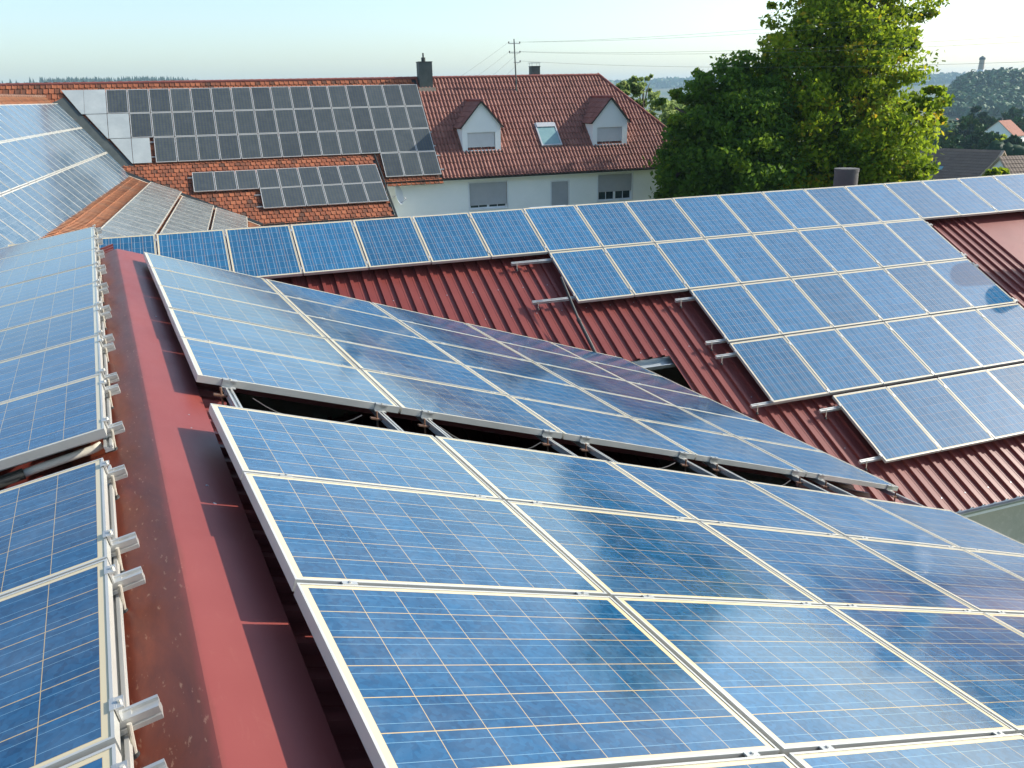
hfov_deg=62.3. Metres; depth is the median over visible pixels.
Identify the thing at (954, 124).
valley hedgerows
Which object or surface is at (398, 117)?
solar panel
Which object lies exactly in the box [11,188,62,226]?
solar panel
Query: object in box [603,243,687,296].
solar panel
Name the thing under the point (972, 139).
valley tree
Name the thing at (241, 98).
solar panel
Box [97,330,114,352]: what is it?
mounting rail
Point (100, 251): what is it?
mounting rail
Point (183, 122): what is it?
solar panel
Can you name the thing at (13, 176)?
solar panel
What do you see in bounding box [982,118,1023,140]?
gabled house
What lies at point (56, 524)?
solar panel
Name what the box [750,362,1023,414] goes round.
mounting rail
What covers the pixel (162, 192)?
solar panel
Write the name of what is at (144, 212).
solar panel
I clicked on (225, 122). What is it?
solar panel
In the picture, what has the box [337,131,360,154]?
solar panel
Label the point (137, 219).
solar panel
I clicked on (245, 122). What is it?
solar panel
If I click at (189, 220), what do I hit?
solar panel
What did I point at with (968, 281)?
solar panel
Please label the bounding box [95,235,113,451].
mounting rail
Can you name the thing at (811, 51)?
power line
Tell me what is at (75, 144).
solar panel
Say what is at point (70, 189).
solar panel
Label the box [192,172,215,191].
solar panel
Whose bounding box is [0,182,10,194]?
solar panel
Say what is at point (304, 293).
solar panel
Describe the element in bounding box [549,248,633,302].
solar panel
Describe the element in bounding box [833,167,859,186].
concrete chimney pipe
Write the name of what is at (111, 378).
mounting rail
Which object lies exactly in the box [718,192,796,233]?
solar panel
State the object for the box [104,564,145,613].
mounting rail
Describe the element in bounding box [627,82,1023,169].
ground
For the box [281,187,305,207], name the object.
solar panel
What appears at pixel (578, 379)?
solar panel
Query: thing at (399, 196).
satellite dish
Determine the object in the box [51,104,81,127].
solar panel
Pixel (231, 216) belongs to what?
solar panel
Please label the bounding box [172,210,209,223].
solar panel
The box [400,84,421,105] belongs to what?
solar panel
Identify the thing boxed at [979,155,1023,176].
grey shed
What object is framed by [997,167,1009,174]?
valley tree
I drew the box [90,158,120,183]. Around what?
solar panel
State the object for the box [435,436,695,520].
solar panel
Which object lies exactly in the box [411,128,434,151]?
solar panel
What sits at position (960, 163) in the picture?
grey tiled barn
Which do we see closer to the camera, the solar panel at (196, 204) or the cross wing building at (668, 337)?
the cross wing building at (668, 337)
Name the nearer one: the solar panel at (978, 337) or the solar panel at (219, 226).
the solar panel at (978, 337)
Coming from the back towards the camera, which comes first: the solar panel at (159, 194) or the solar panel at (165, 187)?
the solar panel at (165, 187)
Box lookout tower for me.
[977,56,985,71]
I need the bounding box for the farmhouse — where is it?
[0,53,674,227]
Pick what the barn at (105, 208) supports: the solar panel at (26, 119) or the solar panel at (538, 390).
the solar panel at (26, 119)
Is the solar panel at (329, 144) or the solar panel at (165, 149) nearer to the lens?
the solar panel at (165, 149)
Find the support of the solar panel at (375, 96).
on the farmhouse
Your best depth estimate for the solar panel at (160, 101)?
40.52 m
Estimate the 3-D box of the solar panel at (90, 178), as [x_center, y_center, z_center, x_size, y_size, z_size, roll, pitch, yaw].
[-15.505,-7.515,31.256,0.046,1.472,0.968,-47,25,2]
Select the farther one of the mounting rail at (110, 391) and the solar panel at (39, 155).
the solar panel at (39, 155)
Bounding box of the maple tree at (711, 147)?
[642,50,812,198]
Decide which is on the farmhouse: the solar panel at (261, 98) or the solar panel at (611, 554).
the solar panel at (261, 98)
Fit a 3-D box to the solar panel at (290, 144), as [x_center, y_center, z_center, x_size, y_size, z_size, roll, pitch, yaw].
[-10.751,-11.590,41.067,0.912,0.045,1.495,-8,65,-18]
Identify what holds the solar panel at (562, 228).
attached to the mounting rail at (291, 230)
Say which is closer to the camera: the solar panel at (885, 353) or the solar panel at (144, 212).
the solar panel at (885, 353)
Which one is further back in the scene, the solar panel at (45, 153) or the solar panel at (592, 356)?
the solar panel at (45, 153)
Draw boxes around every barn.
[0,94,262,237]
[912,148,1006,179]
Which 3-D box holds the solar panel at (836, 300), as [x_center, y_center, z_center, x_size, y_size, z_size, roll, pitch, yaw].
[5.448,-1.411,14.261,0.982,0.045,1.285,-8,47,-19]
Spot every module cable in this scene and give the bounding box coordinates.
[253,398,361,422]
[439,426,540,448]
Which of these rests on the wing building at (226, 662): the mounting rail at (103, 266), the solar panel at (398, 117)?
the mounting rail at (103, 266)
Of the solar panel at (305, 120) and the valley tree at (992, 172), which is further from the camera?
the valley tree at (992, 172)
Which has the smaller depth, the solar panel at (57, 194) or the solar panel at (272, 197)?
the solar panel at (57, 194)
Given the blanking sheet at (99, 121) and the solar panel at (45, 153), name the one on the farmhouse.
the blanking sheet at (99, 121)
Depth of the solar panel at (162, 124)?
39.91 m
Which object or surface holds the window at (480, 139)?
in the farmhouse
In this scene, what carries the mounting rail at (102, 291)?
on the wing building at (226, 662)
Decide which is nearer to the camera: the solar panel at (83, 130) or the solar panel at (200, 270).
the solar panel at (200, 270)
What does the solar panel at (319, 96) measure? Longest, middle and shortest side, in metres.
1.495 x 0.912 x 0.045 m
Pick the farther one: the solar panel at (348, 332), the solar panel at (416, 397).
the solar panel at (348, 332)
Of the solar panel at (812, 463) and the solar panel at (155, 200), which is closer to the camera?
the solar panel at (812, 463)
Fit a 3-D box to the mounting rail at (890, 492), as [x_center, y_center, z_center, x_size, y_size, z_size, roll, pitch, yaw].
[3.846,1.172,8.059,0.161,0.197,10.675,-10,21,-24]
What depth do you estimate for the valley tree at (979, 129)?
203.86 m
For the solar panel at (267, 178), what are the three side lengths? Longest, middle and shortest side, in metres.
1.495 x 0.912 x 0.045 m
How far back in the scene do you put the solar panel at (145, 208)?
29.98 m
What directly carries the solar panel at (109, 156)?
on the barn at (105, 208)
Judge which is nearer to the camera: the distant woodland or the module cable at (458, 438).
the module cable at (458, 438)
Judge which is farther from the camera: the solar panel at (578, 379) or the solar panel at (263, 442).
the solar panel at (578, 379)
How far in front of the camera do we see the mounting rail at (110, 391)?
4.87 m
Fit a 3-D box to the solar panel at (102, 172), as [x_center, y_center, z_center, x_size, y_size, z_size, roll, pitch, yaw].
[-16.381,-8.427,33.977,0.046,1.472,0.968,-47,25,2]
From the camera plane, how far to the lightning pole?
12.71 m
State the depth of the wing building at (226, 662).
3.12 m
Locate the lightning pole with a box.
[560,277,596,352]
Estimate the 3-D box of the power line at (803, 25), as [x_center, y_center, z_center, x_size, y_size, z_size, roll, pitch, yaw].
[9.844,-15.053,35.663,0.008,0.308,28.337,-17,25,-39]
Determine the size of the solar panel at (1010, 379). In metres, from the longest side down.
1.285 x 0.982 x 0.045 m
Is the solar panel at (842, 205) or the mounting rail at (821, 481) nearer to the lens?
the mounting rail at (821, 481)
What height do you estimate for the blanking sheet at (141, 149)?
1.075 m
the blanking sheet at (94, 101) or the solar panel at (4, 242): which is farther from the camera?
the blanking sheet at (94, 101)
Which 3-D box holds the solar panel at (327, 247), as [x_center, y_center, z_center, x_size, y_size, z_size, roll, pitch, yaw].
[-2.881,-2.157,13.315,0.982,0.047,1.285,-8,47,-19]
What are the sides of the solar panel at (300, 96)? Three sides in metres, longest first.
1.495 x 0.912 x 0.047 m
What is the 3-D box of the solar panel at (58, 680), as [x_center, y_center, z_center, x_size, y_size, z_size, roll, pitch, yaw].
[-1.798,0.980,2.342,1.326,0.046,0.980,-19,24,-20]
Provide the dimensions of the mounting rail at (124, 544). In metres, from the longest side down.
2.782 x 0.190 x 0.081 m
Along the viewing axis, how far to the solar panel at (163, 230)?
27.13 m
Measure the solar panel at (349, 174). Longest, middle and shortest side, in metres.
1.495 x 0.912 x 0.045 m
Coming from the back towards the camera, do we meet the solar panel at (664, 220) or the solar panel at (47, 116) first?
the solar panel at (47, 116)
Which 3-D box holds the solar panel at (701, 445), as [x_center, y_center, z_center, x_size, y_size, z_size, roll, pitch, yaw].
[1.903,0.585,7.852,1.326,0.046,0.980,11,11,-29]
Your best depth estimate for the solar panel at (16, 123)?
29.47 m
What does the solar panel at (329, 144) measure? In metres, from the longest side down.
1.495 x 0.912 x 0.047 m
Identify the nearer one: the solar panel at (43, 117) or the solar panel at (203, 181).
the solar panel at (43, 117)
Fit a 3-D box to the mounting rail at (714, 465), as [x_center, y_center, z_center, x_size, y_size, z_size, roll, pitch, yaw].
[1.843,0.795,6.895,0.161,0.203,10.702,-10,21,-24]
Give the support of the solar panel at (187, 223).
on the barn at (105, 208)
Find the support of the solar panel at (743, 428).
on the mounting rail at (890, 492)
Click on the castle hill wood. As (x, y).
(995, 92)
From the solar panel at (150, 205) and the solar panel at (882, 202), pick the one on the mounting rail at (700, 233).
the solar panel at (882, 202)
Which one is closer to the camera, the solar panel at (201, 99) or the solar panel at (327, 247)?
the solar panel at (327, 247)
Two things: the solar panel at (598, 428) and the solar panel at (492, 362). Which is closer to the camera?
the solar panel at (598, 428)
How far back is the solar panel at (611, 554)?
4.20 m
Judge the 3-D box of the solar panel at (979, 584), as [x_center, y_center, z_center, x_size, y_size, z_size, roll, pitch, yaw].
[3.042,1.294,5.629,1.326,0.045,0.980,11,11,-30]
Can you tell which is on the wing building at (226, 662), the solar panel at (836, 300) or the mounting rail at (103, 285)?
the mounting rail at (103, 285)
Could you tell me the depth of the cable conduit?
4.18 m
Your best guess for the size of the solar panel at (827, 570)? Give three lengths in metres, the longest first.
1.326 x 0.980 x 0.046 m
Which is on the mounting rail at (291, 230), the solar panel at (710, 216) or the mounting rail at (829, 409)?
the solar panel at (710, 216)
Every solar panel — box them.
[0,105,41,135]
[0,107,35,136]
[0,113,28,137]
[0,120,21,139]
[0,127,14,140]
[0,135,7,141]
[0,141,49,177]
[0,144,42,180]
[0,152,35,183]
[0,162,27,187]
[0,171,19,190]
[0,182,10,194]
[0,195,48,237]
[0,207,41,240]
[0,220,28,243]
[0,226,94,258]
[0,234,12,247]
[0,237,95,271]
[0,249,95,287]
[0,264,97,306]
[0,282,98,330]
[0,305,100,361]
[0,335,103,402]
[0,374,106,469]
[0,458,111,596]
[0,558,120,767]
[1,191,56,231]
[6,104,46,134]
[8,140,55,175]
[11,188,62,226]
[12,104,52,133]
[16,139,60,172]
[18,104,57,132]
[20,184,69,221]
[22,137,66,170]
[24,104,61,131]
[28,181,76,217]
[29,136,71,167]
[30,104,66,130]
[36,104,70,129]
[36,135,76,165]
[36,178,82,212]
[41,104,74,129]
[42,134,80,163]
[43,176,86,209]
[46,104,78,128]
[48,133,85,162]
[50,173,90,205]
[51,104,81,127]
[53,132,89,160]
[56,171,95,201]
[58,131,93,158]
[59,743,121,767]
[62,131,96,157]
[62,169,99,199]
[67,130,100,155]
[67,167,104,196]
[72,129,103,154]
[72,165,107,192]
[76,128,106,153]
[77,163,111,190]
[79,128,97,143]
[82,161,115,187]
[86,160,118,184]
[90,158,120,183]
[94,157,123,181]
[98,155,127,178]
[98,230,122,236]
[99,234,156,253]
[101,154,128,176]
[101,224,141,235]
[105,153,124,170]
[105,220,155,234]
[106,89,128,113]
[110,216,158,232]
[114,212,160,227]
[118,208,163,224]
[123,205,165,219]
[126,202,167,216]
[127,89,149,112]
[129,113,152,137]
[129,199,169,213]
[133,196,171,210]
[136,193,173,207]
[139,191,175,203]
[141,188,176,200]
[143,252,279,293]
[144,186,178,198]
[147,184,180,195]
[149,89,171,112]
[149,182,181,193]
[150,266,300,313]
[151,112,173,136]
[154,137,176,162]
[156,229,230,270]
[158,284,325,337]
[161,228,175,232]
[163,224,189,231]
[166,220,203,230]
[167,308,357,367]
[168,216,208,229]
[170,88,192,111]
[171,213,209,227]
[172,112,195,136]
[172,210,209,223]
[174,207,210,219]
[175,136,198,161]
[176,204,211,216]
[178,201,212,213]
[179,199,212,210]
[180,337,399,412]
[181,196,213,207]
[190,88,212,111]
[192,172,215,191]
[193,111,216,135]
[196,135,219,160]
[209,403,501,499]
[211,88,233,110]
[212,222,231,229]
[213,216,247,227]
[213,219,241,227]
[214,111,236,134]
[214,171,236,190]
[214,213,247,225]
[215,207,246,218]
[215,210,247,222]
[217,135,240,159]
[225,225,302,278]
[231,87,253,110]
[234,110,257,134]
[235,170,258,189]
[238,134,261,158]
[241,472,606,595]
[250,87,272,109]
[254,110,277,133]
[256,169,279,188]
[258,133,281,157]
[260,188,284,208]
[265,279,394,318]
[270,87,292,109]
[274,109,297,132]
[277,168,300,187]
[278,133,301,157]
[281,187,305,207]
[283,295,423,338]
[289,86,311,108]
[290,220,368,275]
[294,109,316,132]
[294,583,779,767]
[297,167,321,185]
[298,132,321,156]
[302,185,326,205]
[303,314,460,363]
[308,86,330,108]
[313,108,335,131]
[318,131,340,155]
[318,166,341,184]
[323,184,347,204]
[327,86,349,107]
[329,338,505,394]
[332,108,354,130]
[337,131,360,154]
[337,165,361,183]
[343,183,368,203]
[346,85,367,107]
[351,107,373,130]
[353,216,430,269]
[356,130,379,153]
[357,164,381,182]
[361,369,562,438]
[363,182,388,202]
[364,85,386,106]
[369,107,391,129]
[372,302,493,339]
[375,129,397,152]
[380,153,403,176]
[382,85,404,106]
[387,106,410,128]
[393,129,416,152]
[397,319,531,361]
[399,152,422,176]
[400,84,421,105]
[405,106,428,128]
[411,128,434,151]
[412,212,490,263]
[418,151,440,174]
[427,340,575,386]
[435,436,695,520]
[464,365,628,416]
[466,323,581,358]
[469,209,547,258]
[498,341,623,379]
[507,501,822,604]
[509,396,694,459]
[523,205,601,253]
[534,362,674,405]
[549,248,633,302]
[551,342,659,375]
[575,201,653,247]
[579,387,733,435]
[586,360,706,397]
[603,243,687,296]
[609,461,842,536]
[613,596,1015,756]
[623,754,798,767]
[624,198,702,242]
[630,382,758,421]
[632,418,805,476]
[655,239,739,290]
[672,195,750,238]
[677,406,822,451]
[690,284,781,343]
[700,521,978,611]
[705,234,789,284]
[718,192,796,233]
[729,336,828,403]
[737,437,898,490]
[742,279,832,335]
[746,481,959,548]
[752,230,836,278]
[762,189,839,230]
[784,329,882,394]
[788,733,1023,767]
[791,273,881,328]
[798,226,881,273]
[804,186,881,226]
[829,605,1023,733]
[832,387,940,462]
[835,322,933,385]
[838,268,928,321]
[842,223,924,268]
[844,183,921,222]
[848,537,1023,613]
[859,497,1023,555]
[883,181,960,219]
[884,219,966,262]
[884,263,973,315]
[884,315,981,376]
[887,378,993,451]
[921,178,997,216]
[927,259,1015,309]
[931,309,1023,368]
[937,370,1023,440]
[957,176,1023,213]
[964,549,1023,578]
[976,303,1023,353]
[985,613,1023,634]
[986,363,1023,406]
[992,173,1023,200]
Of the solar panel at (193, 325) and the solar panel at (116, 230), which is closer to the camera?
the solar panel at (193, 325)
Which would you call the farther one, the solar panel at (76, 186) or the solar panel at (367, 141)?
the solar panel at (367, 141)
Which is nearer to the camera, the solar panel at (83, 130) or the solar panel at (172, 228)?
the solar panel at (172, 228)
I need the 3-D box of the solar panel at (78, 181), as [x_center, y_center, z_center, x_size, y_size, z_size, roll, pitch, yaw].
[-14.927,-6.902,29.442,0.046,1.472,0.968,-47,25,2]
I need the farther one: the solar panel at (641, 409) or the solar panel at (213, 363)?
the solar panel at (641, 409)
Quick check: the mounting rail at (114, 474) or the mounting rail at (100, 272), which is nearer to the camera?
the mounting rail at (114, 474)
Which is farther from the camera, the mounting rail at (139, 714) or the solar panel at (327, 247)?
the solar panel at (327, 247)
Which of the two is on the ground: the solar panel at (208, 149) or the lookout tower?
the lookout tower
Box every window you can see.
[467,132,495,151]
[468,180,508,210]
[550,180,569,205]
[597,127,622,144]
[597,172,633,201]
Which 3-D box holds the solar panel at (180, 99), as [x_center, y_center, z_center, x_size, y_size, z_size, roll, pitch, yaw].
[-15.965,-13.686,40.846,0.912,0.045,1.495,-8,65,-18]
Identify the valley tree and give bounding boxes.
[935,114,988,148]
[939,137,962,148]
[955,105,996,136]
[961,134,981,148]
[971,130,1001,149]
[982,167,1002,175]
[989,133,1008,143]
[996,106,1023,119]
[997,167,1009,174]
[1002,134,1023,145]
[1012,116,1023,144]
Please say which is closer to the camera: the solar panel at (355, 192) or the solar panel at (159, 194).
the solar panel at (159, 194)
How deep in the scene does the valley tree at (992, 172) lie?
61.33 m
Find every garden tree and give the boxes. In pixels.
[658,97,684,119]
[661,102,676,126]
[670,104,685,128]
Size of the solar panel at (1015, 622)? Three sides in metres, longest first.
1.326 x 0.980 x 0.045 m
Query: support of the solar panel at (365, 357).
on the mounting rail at (549, 440)
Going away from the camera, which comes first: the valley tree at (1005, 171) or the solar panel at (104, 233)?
the solar panel at (104, 233)
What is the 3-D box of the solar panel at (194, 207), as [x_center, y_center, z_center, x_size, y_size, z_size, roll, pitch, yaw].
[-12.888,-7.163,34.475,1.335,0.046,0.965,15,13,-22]
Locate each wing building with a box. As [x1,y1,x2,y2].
[0,244,878,767]
[156,211,1023,543]
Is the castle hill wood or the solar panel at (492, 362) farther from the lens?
the castle hill wood
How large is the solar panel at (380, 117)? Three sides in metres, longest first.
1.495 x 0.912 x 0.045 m
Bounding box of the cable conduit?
[22,441,103,476]
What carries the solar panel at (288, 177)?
attached to the mounting rail
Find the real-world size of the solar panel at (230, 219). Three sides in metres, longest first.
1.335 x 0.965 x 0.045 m
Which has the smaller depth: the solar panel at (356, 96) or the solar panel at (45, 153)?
the solar panel at (45, 153)
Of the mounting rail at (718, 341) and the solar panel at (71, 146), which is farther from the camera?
the solar panel at (71, 146)
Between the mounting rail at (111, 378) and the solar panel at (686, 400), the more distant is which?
the solar panel at (686, 400)
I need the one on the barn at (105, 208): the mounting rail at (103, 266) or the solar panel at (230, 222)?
the solar panel at (230, 222)
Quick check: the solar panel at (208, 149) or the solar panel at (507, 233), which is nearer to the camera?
the solar panel at (507, 233)
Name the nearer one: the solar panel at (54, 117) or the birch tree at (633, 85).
the solar panel at (54, 117)
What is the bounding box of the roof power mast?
[508,39,520,91]
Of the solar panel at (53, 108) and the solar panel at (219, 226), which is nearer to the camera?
the solar panel at (219, 226)
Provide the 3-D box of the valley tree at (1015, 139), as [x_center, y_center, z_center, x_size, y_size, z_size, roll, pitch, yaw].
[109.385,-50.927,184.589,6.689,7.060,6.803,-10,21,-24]
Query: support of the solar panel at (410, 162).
attached to the mounting rail
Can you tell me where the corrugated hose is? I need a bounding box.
[0,468,25,487]
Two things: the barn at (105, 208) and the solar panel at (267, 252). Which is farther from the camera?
the barn at (105, 208)
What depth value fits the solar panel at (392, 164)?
41.88 m
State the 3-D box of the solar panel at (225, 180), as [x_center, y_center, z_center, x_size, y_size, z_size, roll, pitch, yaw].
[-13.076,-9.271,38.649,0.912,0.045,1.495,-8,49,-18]
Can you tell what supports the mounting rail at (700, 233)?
on the cross wing building at (668, 337)
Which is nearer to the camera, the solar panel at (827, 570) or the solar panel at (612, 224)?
the solar panel at (827, 570)
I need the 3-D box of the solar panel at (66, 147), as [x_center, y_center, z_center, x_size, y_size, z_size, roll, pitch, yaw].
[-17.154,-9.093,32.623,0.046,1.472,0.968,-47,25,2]
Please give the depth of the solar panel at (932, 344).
13.69 m
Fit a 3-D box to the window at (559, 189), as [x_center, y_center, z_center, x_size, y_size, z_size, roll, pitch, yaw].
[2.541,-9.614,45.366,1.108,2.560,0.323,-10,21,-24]
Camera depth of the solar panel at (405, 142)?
42.79 m
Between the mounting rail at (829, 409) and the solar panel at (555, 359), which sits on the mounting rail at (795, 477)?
the solar panel at (555, 359)
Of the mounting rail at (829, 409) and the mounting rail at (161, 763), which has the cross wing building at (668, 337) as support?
the mounting rail at (829, 409)
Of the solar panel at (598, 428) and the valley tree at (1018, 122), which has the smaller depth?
the solar panel at (598, 428)
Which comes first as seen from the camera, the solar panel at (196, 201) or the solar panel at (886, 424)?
the solar panel at (886, 424)
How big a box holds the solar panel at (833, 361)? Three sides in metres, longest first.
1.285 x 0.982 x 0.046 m
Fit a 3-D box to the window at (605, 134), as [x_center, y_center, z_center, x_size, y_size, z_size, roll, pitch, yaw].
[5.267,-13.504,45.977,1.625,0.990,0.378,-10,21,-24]
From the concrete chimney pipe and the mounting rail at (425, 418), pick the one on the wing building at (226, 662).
the mounting rail at (425, 418)
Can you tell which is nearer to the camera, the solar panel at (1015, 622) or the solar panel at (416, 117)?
the solar panel at (1015, 622)
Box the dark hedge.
[986,140,1023,155]
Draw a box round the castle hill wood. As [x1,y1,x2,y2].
[931,67,1023,117]
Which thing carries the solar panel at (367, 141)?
attached to the mounting rail
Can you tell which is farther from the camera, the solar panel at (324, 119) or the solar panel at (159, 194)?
the solar panel at (324, 119)
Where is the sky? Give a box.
[0,0,1023,82]
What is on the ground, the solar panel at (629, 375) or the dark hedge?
the dark hedge
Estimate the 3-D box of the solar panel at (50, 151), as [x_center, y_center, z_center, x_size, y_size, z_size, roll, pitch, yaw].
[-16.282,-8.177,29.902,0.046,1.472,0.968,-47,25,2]
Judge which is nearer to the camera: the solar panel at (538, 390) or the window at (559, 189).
the solar panel at (538, 390)
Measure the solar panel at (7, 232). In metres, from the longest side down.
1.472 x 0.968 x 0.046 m
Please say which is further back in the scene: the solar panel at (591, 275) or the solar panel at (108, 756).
the solar panel at (591, 275)
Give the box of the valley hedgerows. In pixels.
[915,115,1023,145]
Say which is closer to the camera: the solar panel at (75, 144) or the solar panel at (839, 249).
the solar panel at (839, 249)
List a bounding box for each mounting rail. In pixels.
[0,417,124,470]
[93,227,101,236]
[93,237,102,249]
[94,247,103,261]
[94,250,104,264]
[94,261,105,277]
[94,265,106,282]
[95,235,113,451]
[95,279,107,297]
[95,284,108,303]
[96,301,110,322]
[96,308,111,329]
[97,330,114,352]
[98,338,115,362]
[99,368,118,385]
[99,380,120,409]
[100,460,127,499]
[103,529,139,572]
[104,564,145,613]
[107,464,133,767]
[109,694,163,759]
[111,758,167,767]
[155,179,997,245]
[167,269,357,584]
[267,291,759,756]
[297,297,833,749]
[300,207,995,272]
[383,316,1004,734]
[413,322,857,606]
[487,338,971,611]
[510,343,1004,612]
[511,222,932,270]
[532,252,966,309]
[575,357,952,547]
[597,362,979,550]
[653,374,922,505]
[674,263,978,307]
[705,298,1018,350]
[715,315,984,364]
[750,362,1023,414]
[818,376,995,418]
[858,431,990,470]
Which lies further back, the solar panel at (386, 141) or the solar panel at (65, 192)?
the solar panel at (386, 141)
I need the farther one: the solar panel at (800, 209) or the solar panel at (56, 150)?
the solar panel at (56, 150)
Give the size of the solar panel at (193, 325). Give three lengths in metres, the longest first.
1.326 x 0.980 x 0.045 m
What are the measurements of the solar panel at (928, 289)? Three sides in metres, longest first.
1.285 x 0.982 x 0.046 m
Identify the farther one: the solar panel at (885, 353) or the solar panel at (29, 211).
the solar panel at (29, 211)
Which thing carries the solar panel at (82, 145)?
on the barn at (105, 208)
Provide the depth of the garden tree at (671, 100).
76.72 m
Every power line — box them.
[510,42,1015,53]
[520,36,1017,52]
[528,61,1010,66]
[544,3,1020,41]
[563,11,1023,41]
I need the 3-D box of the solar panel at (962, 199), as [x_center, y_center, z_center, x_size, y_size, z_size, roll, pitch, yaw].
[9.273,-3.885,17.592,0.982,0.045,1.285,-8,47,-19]
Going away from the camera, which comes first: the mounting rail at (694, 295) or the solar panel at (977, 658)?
the solar panel at (977, 658)
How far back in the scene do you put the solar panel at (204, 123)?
40.49 m
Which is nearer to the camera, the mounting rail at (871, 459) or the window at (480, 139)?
the mounting rail at (871, 459)
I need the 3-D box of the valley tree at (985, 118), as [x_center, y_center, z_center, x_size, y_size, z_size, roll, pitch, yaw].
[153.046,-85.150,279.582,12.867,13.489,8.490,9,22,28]
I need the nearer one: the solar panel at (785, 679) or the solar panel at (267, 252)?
the solar panel at (785, 679)
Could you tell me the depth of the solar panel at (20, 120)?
30.31 m
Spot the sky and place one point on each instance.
(63, 39)
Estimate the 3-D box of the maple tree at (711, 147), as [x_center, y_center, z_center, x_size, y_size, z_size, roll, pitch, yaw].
[10.380,-10.575,41.281,7.596,10.864,8.225,-10,21,-24]
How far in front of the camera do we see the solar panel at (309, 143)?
41.33 m
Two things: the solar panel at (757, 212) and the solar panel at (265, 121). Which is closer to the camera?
the solar panel at (757, 212)
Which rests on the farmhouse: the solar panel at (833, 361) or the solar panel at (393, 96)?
the solar panel at (393, 96)
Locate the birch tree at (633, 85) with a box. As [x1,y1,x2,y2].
[615,74,680,125]
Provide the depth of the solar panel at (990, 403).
12.85 m
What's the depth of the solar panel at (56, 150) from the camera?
30.80 m
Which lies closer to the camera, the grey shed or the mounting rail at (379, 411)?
the mounting rail at (379, 411)
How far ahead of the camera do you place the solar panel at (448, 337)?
9.71 m
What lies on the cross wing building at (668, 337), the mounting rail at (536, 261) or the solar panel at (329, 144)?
the mounting rail at (536, 261)
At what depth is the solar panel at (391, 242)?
13.59 m
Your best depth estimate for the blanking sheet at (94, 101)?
39.65 m
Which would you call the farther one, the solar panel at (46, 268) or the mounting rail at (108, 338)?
the solar panel at (46, 268)
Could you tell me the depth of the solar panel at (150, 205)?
30.88 m
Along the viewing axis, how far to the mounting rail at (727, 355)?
12.87 m
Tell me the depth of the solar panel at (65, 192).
26.68 m
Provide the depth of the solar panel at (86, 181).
30.30 m
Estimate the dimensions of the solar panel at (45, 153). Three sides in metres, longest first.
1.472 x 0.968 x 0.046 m
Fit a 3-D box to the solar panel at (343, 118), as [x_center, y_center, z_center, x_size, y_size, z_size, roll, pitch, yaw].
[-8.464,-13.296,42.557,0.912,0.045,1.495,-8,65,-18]
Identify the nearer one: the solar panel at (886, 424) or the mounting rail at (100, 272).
the mounting rail at (100, 272)
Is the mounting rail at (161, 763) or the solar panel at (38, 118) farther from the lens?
the solar panel at (38, 118)
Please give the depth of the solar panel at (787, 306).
13.89 m
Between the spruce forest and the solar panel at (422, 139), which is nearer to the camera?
the solar panel at (422, 139)
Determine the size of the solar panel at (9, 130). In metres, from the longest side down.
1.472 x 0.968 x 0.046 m
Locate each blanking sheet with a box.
[61,90,84,114]
[83,89,106,113]
[86,114,108,138]
[107,113,130,138]
[110,138,132,163]
[131,138,151,163]
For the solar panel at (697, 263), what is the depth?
14.40 m
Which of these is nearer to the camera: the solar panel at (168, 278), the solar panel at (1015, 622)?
the solar panel at (1015, 622)
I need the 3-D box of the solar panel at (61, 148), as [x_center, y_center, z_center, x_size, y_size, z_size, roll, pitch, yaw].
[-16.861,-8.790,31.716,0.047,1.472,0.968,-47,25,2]
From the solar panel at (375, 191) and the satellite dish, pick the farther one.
the satellite dish
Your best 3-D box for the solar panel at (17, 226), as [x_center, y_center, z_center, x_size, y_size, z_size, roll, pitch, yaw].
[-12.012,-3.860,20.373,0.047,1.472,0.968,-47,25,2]
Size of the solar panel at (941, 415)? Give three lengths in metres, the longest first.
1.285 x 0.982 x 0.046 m
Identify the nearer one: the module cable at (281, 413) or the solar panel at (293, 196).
the module cable at (281, 413)
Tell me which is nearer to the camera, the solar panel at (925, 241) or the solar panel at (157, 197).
the solar panel at (925, 241)
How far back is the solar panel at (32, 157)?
27.17 m
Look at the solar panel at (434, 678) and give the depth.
2.64 m
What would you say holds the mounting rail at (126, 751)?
attached to the mounting rail at (114, 474)
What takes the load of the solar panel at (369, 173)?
attached to the mounting rail
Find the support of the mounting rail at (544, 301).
on the cross wing building at (668, 337)
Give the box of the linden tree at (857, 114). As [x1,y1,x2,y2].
[741,0,954,189]
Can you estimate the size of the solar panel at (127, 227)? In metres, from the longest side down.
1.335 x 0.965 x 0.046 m
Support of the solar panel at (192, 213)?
on the barn at (105, 208)
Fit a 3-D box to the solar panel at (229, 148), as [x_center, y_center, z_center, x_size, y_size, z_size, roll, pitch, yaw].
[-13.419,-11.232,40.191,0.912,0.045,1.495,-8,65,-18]
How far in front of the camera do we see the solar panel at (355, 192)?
39.40 m
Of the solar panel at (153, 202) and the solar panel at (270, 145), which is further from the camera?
the solar panel at (270, 145)
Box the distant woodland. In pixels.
[609,71,973,88]
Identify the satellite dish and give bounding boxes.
[393,186,405,203]
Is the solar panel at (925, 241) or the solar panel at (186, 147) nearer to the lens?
the solar panel at (925, 241)
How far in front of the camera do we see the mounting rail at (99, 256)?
9.15 m
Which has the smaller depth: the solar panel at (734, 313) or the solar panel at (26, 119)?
the solar panel at (734, 313)
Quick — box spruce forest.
[2,76,197,82]
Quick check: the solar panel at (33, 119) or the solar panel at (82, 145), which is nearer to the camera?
the solar panel at (33, 119)
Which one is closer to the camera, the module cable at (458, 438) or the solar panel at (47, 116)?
the module cable at (458, 438)
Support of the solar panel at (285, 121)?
on the farmhouse

